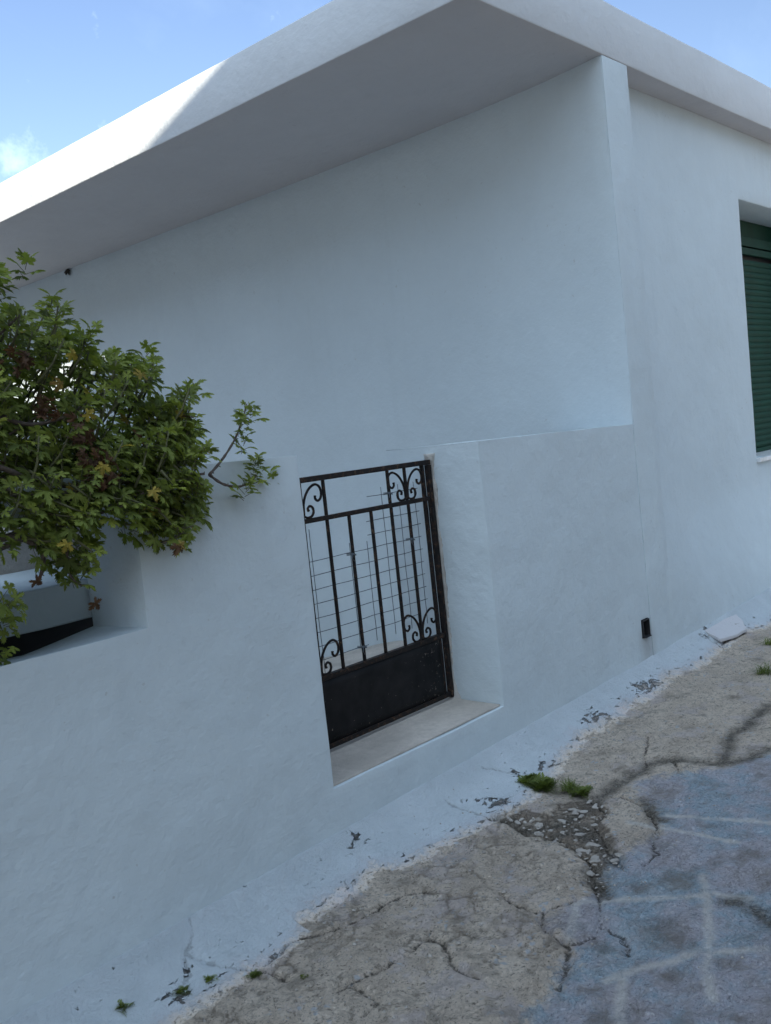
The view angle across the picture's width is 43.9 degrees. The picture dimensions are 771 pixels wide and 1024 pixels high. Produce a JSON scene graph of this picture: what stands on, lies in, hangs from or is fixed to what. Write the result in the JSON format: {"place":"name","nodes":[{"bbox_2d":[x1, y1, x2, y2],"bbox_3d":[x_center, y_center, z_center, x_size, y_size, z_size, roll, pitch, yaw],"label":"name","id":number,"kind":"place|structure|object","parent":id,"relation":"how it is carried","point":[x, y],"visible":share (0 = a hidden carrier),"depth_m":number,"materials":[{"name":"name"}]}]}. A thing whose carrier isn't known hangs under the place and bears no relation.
{"place":"outdoors","nodes":[
{"label":"outdoors","id":0,"kind":"place"},
{"bbox_2d":[323,641,403,672],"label":"yard floor","id":1,"kind":"structure","parent":0,"point":[352,657],"depth_m":6.39,"materials":[{"name":"concrete"}]},
{"bbox_2d":[0,521,92,658],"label":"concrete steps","id":2,"kind":"structure","parent":1,"relation":"on","point":[54,612],"depth_m":3.06,"materials":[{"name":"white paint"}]},
{"bbox_2d":[0,588,770,1023],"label":"ground","id":3,"kind":"structure","parent":0,"point":[656,952],"depth_m":3.03,"materials":[{"name":"concrete"}]},
{"bbox_2d":[115,999,134,1015],"bbox_3d":[-0.723,1.361,2.631,0.060,0.028,0.071,-4,5,26],"label":"weed","id":4,"kind":"object","parent":3,"relation":"on","point":[121,1003],"visible":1,"depth_m":2.63,"materials":[{"name":"green plant"}]},
{"bbox_2d":[172,985,191,998],"bbox_3d":[-0.581,1.358,2.707,0.063,0.022,0.058,-7,5,-17],"label":"weed","id":5,"kind":"object","parent":3,"relation":"on","point":[183,988],"visible":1,"depth_m":2.70,"materials":[{"name":"green plant"}]},
{"bbox_2d":[203,974,217,984],"bbox_3d":[-0.498,1.347,2.762,0.064,0.028,0.054,-8,5,-23],"label":"weed","id":6,"kind":"object","parent":3,"relation":"on","point":[208,978],"visible":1,"depth_m":2.75,"materials":[{"name":"green plant"}]},
{"bbox_2d":[244,968,260,979],"bbox_3d":[-0.381,1.341,2.768,0.045,0.023,0.064,-2,6,42],"label":"weed","id":7,"kind":"object","parent":3,"relation":"on","point":[254,973],"visible":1,"depth_m":2.77,"materials":[{"name":"green plant"}]},
{"bbox_2d":[0,424,652,1022],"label":"yard wall","id":8,"kind":"structure","parent":3,"relation":"on","point":[168,756],"depth_m":3.13,"materials":[{"name":"white paint"}]},
{"bbox_2d":[0,248,279,665],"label":"tree branches","id":9,"kind":"object","parent":8,"relation":"on","point":[89,458],"visible":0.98,"depth_m":2.66,"materials":[{"name":"green plant"}]},
{"bbox_2d":[299,460,453,748],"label":"iron gate","id":10,"kind":"structure","parent":8,"relation":"attached to","point":[365,695],"depth_m":4.02,"materials":[{"name":"black metal"}]},
{"bbox_2d":[0,0,770,657],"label":"house","id":11,"kind":"structure","parent":3,"relation":"on","point":[334,236],"depth_m":6.02,"materials":[{"name":"white paint"}]},
{"bbox_2d":[740,220,770,461],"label":"window","id":12,"kind":"structure","parent":11,"relation":"in","point":[755,238],"depth_m":7.55,"materials":[{"name":"green paint"}]},
{"bbox_2d":[197,667,764,1023],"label":"pebbles","id":13,"kind":"object","parent":3,"relation":"on","point":[594,858],"visible":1,"depth_m":3.29,"materials":[{"name":"stone"}]},
{"bbox_2d":[515,773,544,787],"bbox_3d":[0.598,1.108,3.937,0.139,0.059,0.166,-2,6,42],"label":"weed","id":14,"kind":"object","parent":3,"relation":"on","point":[525,778],"visible":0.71,"depth_m":3.94,"materials":[{"name":"green plant"}]},
{"bbox_2d":[524,772,561,793],"bbox_3d":[0.636,1.109,3.875,0.151,0.064,0.181,-4,5,21],"label":"weed","id":15,"kind":"object","parent":3,"relation":"on","point":[546,782],"visible":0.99,"depth_m":3.87,"materials":[{"name":"green plant"}]},
{"bbox_2d":[553,777,583,796],"bbox_3d":[0.740,1.088,3.812,0.158,0.048,0.156,-2,6,42],"label":"weed","id":16,"kind":"object","parent":3,"relation":"on","point":[569,787],"visible":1,"depth_m":3.82,"materials":[{"name":"green plant"}]},
{"bbox_2d":[570,784,593,799],"bbox_3d":[0.768,1.105,3.779,0.110,0.046,0.111,-4,5,26],"label":"weed","id":17,"kind":"object","parent":3,"relation":"on","point":[583,791],"visible":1,"depth_m":3.77,"materials":[{"name":"green plant"}]},
{"bbox_2d":[705,614,746,641],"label":"cover slab","id":18,"kind":"structure","parent":3,"relation":"on","point":[730,627],"depth_m":5.72,"materials":[{"name":"white concrete"}]},
{"bbox_2d":[746,661,770,677],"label":"weed","id":19,"kind":"object","parent":3,"relation":"on","point":[764,670],"visible":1,"depth_m":5.01,"materials":[{"name":"green plant"}]},
{"bbox_2d":[761,636,770,645],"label":"weed","id":20,"kind":"object","parent":3,"relation":"on","point":[767,642],"visible":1,"depth_m":5.54,"materials":[{"name":"green plant"}]},
{"bbox_2d":[0,0,770,182],"label":"sky","id":21,"kind":"structure","parent":0,"point":[69,69],"materials":[{"name":"blue"}]}
]}

